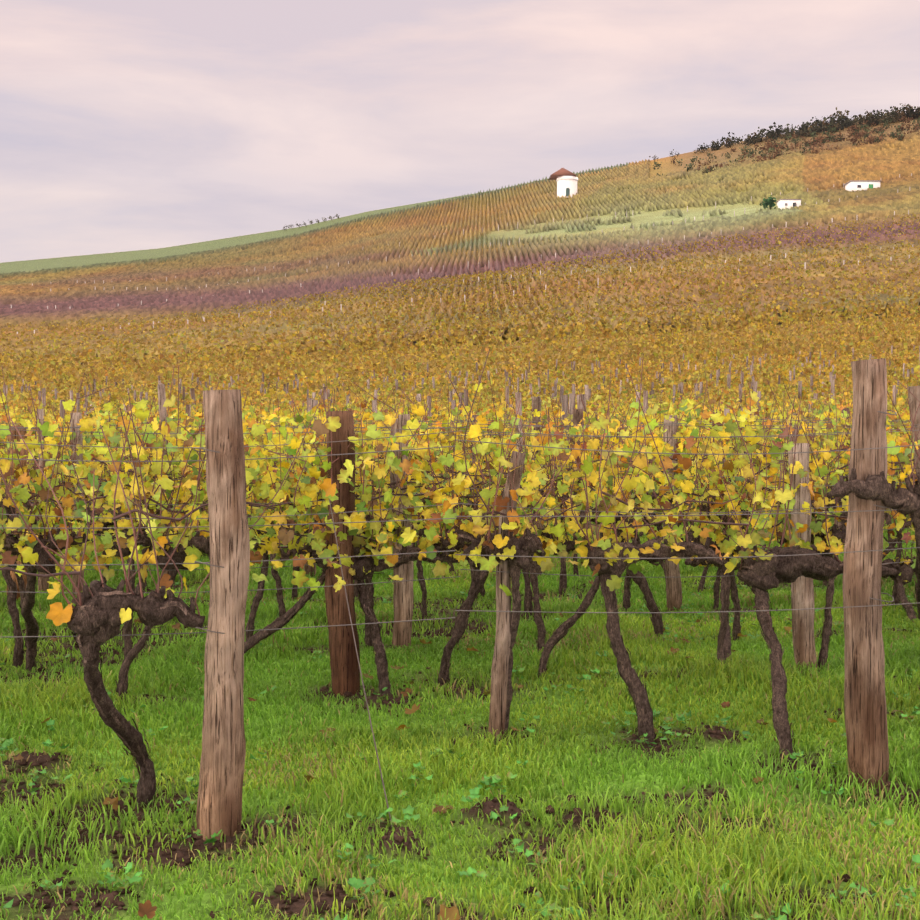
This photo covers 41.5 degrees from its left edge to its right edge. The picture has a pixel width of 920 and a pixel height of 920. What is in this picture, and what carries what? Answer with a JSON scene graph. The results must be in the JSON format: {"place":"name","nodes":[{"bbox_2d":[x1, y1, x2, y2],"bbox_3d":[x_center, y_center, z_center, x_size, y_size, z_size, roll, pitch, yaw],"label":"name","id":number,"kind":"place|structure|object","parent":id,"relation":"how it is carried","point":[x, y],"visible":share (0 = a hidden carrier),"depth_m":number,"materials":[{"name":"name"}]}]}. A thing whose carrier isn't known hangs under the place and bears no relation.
{"place":"outdoors","nodes":[
{"label":"outdoors","id":0,"kind":"place"},
{"bbox_2d":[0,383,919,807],"bbox_3d":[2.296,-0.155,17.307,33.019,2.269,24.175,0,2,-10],"label":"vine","id":1,"kind":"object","parent":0,"point":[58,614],"depth_m":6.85,"materials":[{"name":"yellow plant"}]},
{"bbox_2d":[0,349,919,614],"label":"vine canes","id":2,"kind":"object","parent":1,"relation":"on","point":[140,511],"visible":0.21,"depth_m":6.82,"materials":[{"name":"brown plant"}]},
{"bbox_2d":[0,348,919,497],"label":"vineyard rows","id":3,"kind":"object","parent":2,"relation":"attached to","point":[842,372],"visible":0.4,"depth_m":33.76,"materials":[{"name":"yellow plant"}]},
{"bbox_2d":[0,117,919,919],"bbox_3d":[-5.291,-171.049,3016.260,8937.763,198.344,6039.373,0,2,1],"label":"ground","id":4,"kind":"structure","parent":0,"point":[650,217],"depth_m":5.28,"materials":[{"name":"green plant"}]},
{"bbox_2d":[0,129,919,371],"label":"hillside vineyard","id":5,"kind":"object","parent":4,"relation":"on","point":[313,257],"visible":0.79,"depth_m":291.81,"materials":[{"name":"orange plant"}]},
{"bbox_2d":[0,213,919,393],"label":"vineyard rows","id":6,"kind":"object","parent":4,"relation":"on","point":[98,369],"visible":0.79,"depth_m":103.69,"materials":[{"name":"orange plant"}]},
{"bbox_2d":[0,558,919,919],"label":"soil clods","id":7,"kind":"object","parent":4,"relation":"on","point":[260,896],"visible":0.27,"depth_m":4.66,"materials":[{"name":"brown soil"}]},
{"bbox_2d":[0,410,919,827],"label":"wires","id":8,"kind":"object","parent":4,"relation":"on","point":[464,516],"visible":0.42,"depth_m":5.57,"materials":[{"name":"grey metal"}]},
{"bbox_2d":[0,528,919,919],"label":"weeds","id":9,"kind":"object","parent":4,"relation":"on","point":[408,810],"visible":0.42,"depth_m":4.80,"materials":[{"name":"green plant"}]},
{"bbox_2d":[3,345,919,575],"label":"posts","id":10,"kind":"object","parent":4,"relation":"on","point":[311,402],"visible":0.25,"depth_m":28.33,"materials":[{"name":"brown wood"}]},
{"bbox_2d":[11,173,912,333],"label":"hill posts","id":11,"kind":"object","parent":4,"relation":"on","point":[509,244],"visible":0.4,"depth_m":260.55,"materials":[{"name":"wood"}]},
{"bbox_2d":[7,358,919,840],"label":"posts","id":12,"kind":"object","parent":4,"relation":"on","point":[219,800],"visible":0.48,"depth_m":5.20,"materials":[{"name":"brown wood"}]},
{"bbox_2d":[12,539,919,919],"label":"fallen leaves","id":13,"kind":"object","parent":4,"relation":"on","point":[148,909],"visible":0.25,"depth_m":5.99,"materials":[{"name":"plant"}]},
{"bbox_2d":[549,168,880,209],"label":"buildings","id":14,"kind":"structure","parent":4,"relation":"on","point":[566,180],"depth_m":425.97,"materials":[{"name":"paint"}]},
{"bbox_2d":[0,0,919,262],"label":"sky","id":15,"kind":"structure","parent":0,"point":[126,125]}
]}

